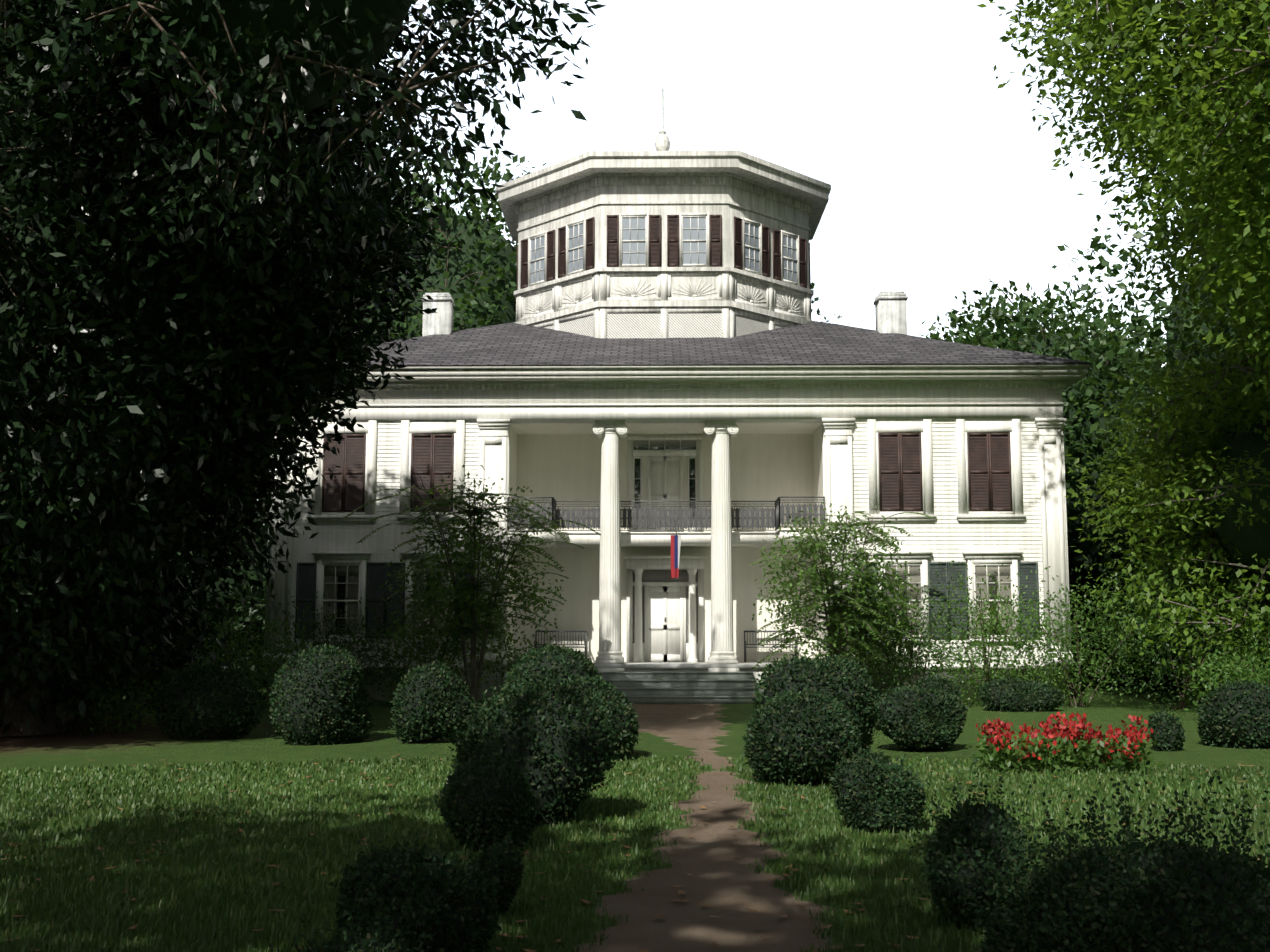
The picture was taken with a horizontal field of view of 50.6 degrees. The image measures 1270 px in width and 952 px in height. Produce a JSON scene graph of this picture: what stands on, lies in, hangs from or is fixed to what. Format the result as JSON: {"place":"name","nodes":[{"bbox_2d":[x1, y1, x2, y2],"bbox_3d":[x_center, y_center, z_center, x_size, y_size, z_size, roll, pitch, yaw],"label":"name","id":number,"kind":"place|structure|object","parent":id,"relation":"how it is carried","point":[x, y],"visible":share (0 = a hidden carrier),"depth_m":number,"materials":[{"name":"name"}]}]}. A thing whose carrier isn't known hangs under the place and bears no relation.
{"place":"outdoors","nodes":[
{"label":"outdoors","id":0,"kind":"place"},
{"bbox_2d":[520,217,594,288],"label":"shutters","id":1,"kind":"object","parent":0,"point":[561,275],"visible":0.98,"depth_m":43.31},
{"bbox_2d":[540,314,593,363],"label":"cupola base panel","id":2,"kind":"object","parent":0,"point":[583,325],"visible":0.1,"depth_m":42.33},
{"bbox_2d":[0,662,1269,926],"bbox_3d":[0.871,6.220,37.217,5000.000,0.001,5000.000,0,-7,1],"label":"lawn","id":3,"kind":"structure","parent":0,"point":[154,746],"depth_m":21.44,"materials":[{"name":"green plant"}]},
{"bbox_2d":[121,488,267,689],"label":"understory tree","id":4,"kind":"object","parent":3,"relation":"on","point":[222,601],"depth_m":43.23,"materials":[{"name":"green plant"}]},
{"bbox_2d":[0,0,445,736],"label":"magnolia tree","id":5,"kind":"object","parent":3,"relation":"on","point":[282,388],"depth_m":22.35,"materials":[{"name":"green plant"}]},
{"bbox_2d":[0,0,605,319],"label":"tree","id":6,"kind":"object","parent":5,"relation":"attached to","point":[255,196],"depth_m":19.31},
{"bbox_2d":[176,580,331,708],"bbox_3d":[-9.936,4.258,33.927,4.721,3.299,5.231,0,-7,1],"label":"shrub","id":7,"kind":"object","parent":3,"relation":"on","point":[254,657],"depth_m":34.05,"materials":[{"name":"green plant"}]},
{"bbox_2d":[204,322,390,533],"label":"tree","id":8,"kind":"object","parent":3,"relation":"on","point":[266,469],"depth_m":57.61,"materials":[{"name":"green plant"}]},
{"bbox_2d":[271,572,405,705],"bbox_3d":[-7.726,4.266,34.900,3.763,3.586,3.833,0,-7,1],"label":"shrub","id":9,"kind":"object","parent":3,"relation":"on","point":[366,672],"depth_m":34.67,"materials":[{"name":"green plant"}]},
{"bbox_2d":[364,581,503,704],"bbox_3d":[-5.311,4.283,35.384,3.877,3.565,3.660,0,-7,1],"label":"shrub","id":10,"kind":"object","parent":3,"relation":"on","point":[411,651],"depth_m":34.85,"materials":[{"name":"green plant"}]},
{"bbox_2d":[335,131,546,341],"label":"tree","id":11,"kind":"object","parent":3,"relation":"on","point":[485,207],"depth_m":63.97,"materials":[{"name":"green plant"}]},
{"bbox_2d":[344,465,600,705],"bbox_3d":[-3.991,2.791,33.983,6.295,6.076,4.958,0,-7,1],"label":"myrtle tree","id":12,"kind":"object","parent":3,"relation":"on","point":[464,589],"depth_m":33.63,"materials":[{"name":"green plant"}]},
{"bbox_2d":[502,641,547,680],"bbox_3d":[-2.566,5.155,34.861,1.928,1.753,2.056,0,-7,1],"label":"shrub","id":13,"kind":"object","parent":3,"relation":"on","point":[519,655],"visible":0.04,"depth_m":35.12,"materials":[{"name":"green plant"}]},
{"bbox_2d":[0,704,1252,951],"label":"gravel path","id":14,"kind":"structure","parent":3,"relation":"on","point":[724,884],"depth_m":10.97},
{"bbox_2d":[3,752,1263,951],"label":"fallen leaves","id":15,"kind":"object","parent":3,"relation":"on","point":[537,872],"visible":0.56,"depth_m":10.46,"materials":[{"name":"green plant"}]},
{"bbox_2d":[0,753,1269,951],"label":"grass","id":16,"kind":"structure","parent":3,"relation":"on","point":[176,895],"depth_m":12.15,"materials":[{"name":"green plant"}]},
{"bbox_2d":[263,364,1090,700],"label":"house","id":17,"kind":"structure","parent":3,"relation":"on","point":[885,398],"depth_m":37.94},
{"bbox_2d":[504,662,777,668],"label":"porch floor","id":18,"kind":"structure","parent":17,"relation":"on","point":[676,665],"depth_m":37.05,"materials":[{"name":"paint"}]},
{"bbox_2d":[671,535,680,577],"bbox_3d":[1.170,2.299,38.394,0.300,1.220,0.095,0,-7,1],"label":"flag","id":19,"kind":"object","parent":17,"relation":"attached to","point":[675,547],"visible":1,"depth_m":38.40,"materials":[{"name":"fabric"}]},
{"bbox_2d":[344,321,1090,363],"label":"roof front","id":20,"kind":"structure","parent":17,"relation":"on","point":[516,343],"depth_m":39.73,"materials":[{"name":"grey tile"}]},
{"bbox_2d":[360,363,1091,365],"bbox_3d":[0.973,-2.116,46.234,23.700,0.033,17.500,0,-7,1],"label":"roof edge strip","id":21,"kind":"object","parent":17,"relation":"on","point":[725,364],"visible":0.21,"depth_m":37.51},
{"bbox_2d":[817,321,1085,362],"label":"roof","id":22,"kind":"structure","parent":17,"relation":"on","point":[969,344],"depth_m":39.38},
{"bbox_2d":[598,672,755,703],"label":"steps","id":23,"kind":"structure","parent":3,"relation":"on","point":[687,687],"depth_m":36.20,"materials":[{"name":"grey stone"}]},
{"bbox_2d":[150,643,1269,951],"bbox_3d":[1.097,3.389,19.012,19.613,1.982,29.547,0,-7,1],"label":"bushes","id":24,"kind":"object","parent":3,"relation":"on","point":[1014,895],"visible":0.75,"depth_m":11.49,"materials":[{"name":"green plant"}]},
{"bbox_2d":[751,646,813,681],"bbox_3d":[4.133,5.235,35.015,2.238,1.656,1.896,0,-7,1],"label":"shrub","id":25,"kind":"object","parent":3,"relation":"on","point":[783,661],"visible":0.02,"depth_m":34.93,"materials":[{"name":"green plant"}]},
{"bbox_2d":[811,282,841,321],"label":"tree","id":26,"kind":"object","parent":3,"relation":"on","point":[817,299],"depth_m":75.02,"materials":[{"name":"green plant"}]},
{"bbox_2d":[750,502,932,679],"bbox_3d":[5.364,3.316,34.484,5.003,5.151,5.424,0,-7,1],"label":"myrtle tree","id":27,"kind":"object","parent":3,"relation":"on","point":[798,621],"depth_m":33.88,"materials":[{"name":"green plant"}]},
{"bbox_2d":[838,569,980,697],"bbox_3d":[7.159,4.237,35.097,3.941,3.624,4.118,0,-7,1],"label":"shrub","id":28,"kind":"object","parent":3,"relation":"on","point":[899,660],"depth_m":34.78,"materials":[{"name":"green plant"}]},
{"bbox_2d":[908,556,1072,707],"bbox_3d":[9.056,4.001,34.467,4.416,3.979,4.589,0,-7,1],"label":"shrub","id":29,"kind":"object","parent":3,"relation":"on","point":[1000,629],"depth_m":34.42,"materials":[{"name":"green plant"}]},
{"bbox_2d":[919,277,1175,520],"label":"tree","id":30,"kind":"object","parent":3,"relation":"on","point":[1028,324],"depth_m":63.32,"materials":[{"name":"green plant"}]},
{"bbox_2d":[965,711,1162,774],"bbox_3d":[5.930,3.709,18.727,2.412,0.870,2.332,0,-7,1],"label":"flower bed","id":31,"kind":"object","parent":3,"relation":"on","point":[1065,755],"depth_m":18.35,"materials":[{"name":"red plant"}]},
{"bbox_2d":[992,563,1170,708],"bbox_3d":[11.424,4.124,34.310,4.380,3.697,4.576,0,-7,1],"label":"shrub","id":32,"kind":"object","parent":3,"relation":"on","point":[1065,658],"depth_m":33.91,"materials":[{"name":"green plant"}]},
{"bbox_2d":[976,0,1269,466],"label":"elm tree","id":33,"kind":"object","parent":3,"relation":"on","point":[1231,182],"depth_m":28.94,"materials":[{"name":"green plant"}]},
{"bbox_2d":[1065,459,1242,690],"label":"understory tree","id":34,"kind":"object","parent":3,"relation":"on","point":[1079,560],"depth_m":43.59,"materials":[{"name":"green plant"}]},
{"bbox_2d":[1045,175,1268,477],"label":"tree","id":35,"kind":"object","parent":3,"relation":"on","point":[1153,335],"depth_m":52.53,"materials":[{"name":"green plant"}]},
{"bbox_2d":[1065,313,1269,709],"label":"tree","id":36,"kind":"object","parent":3,"relation":"on","point":[1194,473],"depth_m":33.54,"materials":[{"name":"green plant"}]},
{"bbox_2d":[1074,524,1269,710],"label":"shrub","id":37,"kind":"object","parent":3,"relation":"on","point":[1156,682],"depth_m":33.05,"materials":[{"name":"green plant"}]},
{"bbox_2d":[1151,520,1269,694],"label":"understory tree","id":38,"kind":"object","parent":3,"relation":"on","point":[1184,652],"depth_m":40.05,"materials":[{"name":"green plant"}]},
{"bbox_2d":[1175,640,1269,715],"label":"shrub","id":39,"kind":"object","parent":3,"relation":"on","point":[1259,675],"depth_m":28.20,"materials":[{"name":"green plant"}]},
{"bbox_2d":[1207,581,1269,693],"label":"shrub","id":40,"kind":"object","parent":3,"relation":"on","point":[1256,640],"depth_m":30.61,"materials":[{"name":"green plant"}]},
{"bbox_2d":[607,215,721,266],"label":"shutters","id":41,"kind":"object","parent":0,"point":[671,254],"visible":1,"depth_m":41.90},
{"bbox_2d":[593,424,738,661],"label":"columns","id":42,"kind":"structure","parent":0,"point":[722,647],"depth_m":38.00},
{"bbox_2d":[507,497,824,661],"bbox_3d":[0.888,3.062,38.985,8.956,4.680,2.683,0,-7,1],"label":"railing","id":43,"kind":"object","parent":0,"point":[768,518],"visible":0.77,"depth_m":39.07,"materials":[{"name":"black metal"}]},
{"bbox_2d":[507,423,825,662],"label":"porch wall","id":44,"kind":"structure","parent":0,"point":[768,461],"depth_m":40.49,"materials":[{"name":"white paint"}]},
{"bbox_2d":[322,566,1011,634],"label":"house curtains","id":45,"kind":"object","parent":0,"point":[891,597],"visible":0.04,"depth_m":37.51,"materials":[{"name":"white fabric"}]},
{"bbox_2d":[290,419,1045,663],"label":"house clapboards","id":46,"kind":"object","parent":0,"point":[946,535],"visible":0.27,"depth_m":37.80,"materials":[{"name":"white wood"}]},
{"bbox_2d":[322,433,1012,511],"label":"closed shutters","id":47,"kind":"object","parent":46,"relation":"attached to","point":[343,494],"visible":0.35,"depth_m":37.89,"materials":[{"name":"brown wood"}]},
{"bbox_2d":[295,562,1039,637],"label":"shutters","id":48,"kind":"object","parent":46,"relation":"attached to","point":[306,583],"visible":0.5,"depth_m":37.52,"materials":[{"name":"wood"}]},
{"bbox_2d":[299,436,1036,642],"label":"house window","id":49,"kind":"structure","parent":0,"point":[661,574],"depth_m":37.77,"materials":[{"name":"brown wood"}]},
{"bbox_2d":[735,314,785,336],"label":"cupola base panel","id":50,"kind":"object","parent":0,"point":[744,325],"visible":0.1,"depth_m":42.26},
{"bbox_2d":[304,0,1224,366],"label":"sky","id":51,"kind":"structure","parent":0,"point":[940,177],"materials":[{"name":"white"}]},
{"bbox_2d":[734,216,806,287],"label":"shutters","id":52,"kind":"object","parent":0,"point":[767,274],"visible":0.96,"depth_m":43.22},
{"label":"roof","id":53,"kind":"object","parent":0,"visible":0},
{"bbox_2d":[496,88,830,363],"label":"cupola","id":54,"kind":"object","parent":53,"relation":"on","point":[727,201],"visible":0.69,"depth_m":42.16,"materials":[{"name":"white paint"}]},
{"bbox_2d":[516,244,517,289],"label":"trim","id":55,"kind":"structure","parent":54,"relation":"attached to","point":[517,267],"depth_m":45.05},
{"bbox_2d":[515,207,518,317],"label":"cupola face","id":56,"kind":"object","parent":54,"relation":"attached to","point":[516,295],"visible":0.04,"depth_m":44.73},
{"bbox_2d":[516,177,599,337],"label":"cupola trim","id":57,"kind":"structure","parent":54,"relation":"attached to","point":[557,302],"depth_m":43.11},
{"bbox_2d":[600,176,728,363],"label":"cupola trim","id":58,"kind":"structure","parent":54,"relation":"attached to","point":[664,286],"depth_m":41.84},
{"bbox_2d":[607,313,721,363],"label":"cupola base panels","id":59,"kind":"object","parent":58,"relation":"attached to","point":[648,325],"visible":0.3,"depth_m":41.63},
{"bbox_2d":[729,177,810,363],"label":"cupola trim","id":60,"kind":"structure","parent":54,"relation":"attached to","point":[771,288],"depth_m":43.03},
{"bbox_2d":[809,243,810,288],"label":"trim","id":61,"kind":"structure","parent":54,"relation":"attached to","point":[809,268],"depth_m":44.91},
{"bbox_2d":[422,291,907,335],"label":"chimneys","id":62,"kind":"object","parent":53,"relation":"attached to","point":[890,311],"visible":0.38,"depth_m":42.42,"materials":[{"name":"paint"}]}
]}

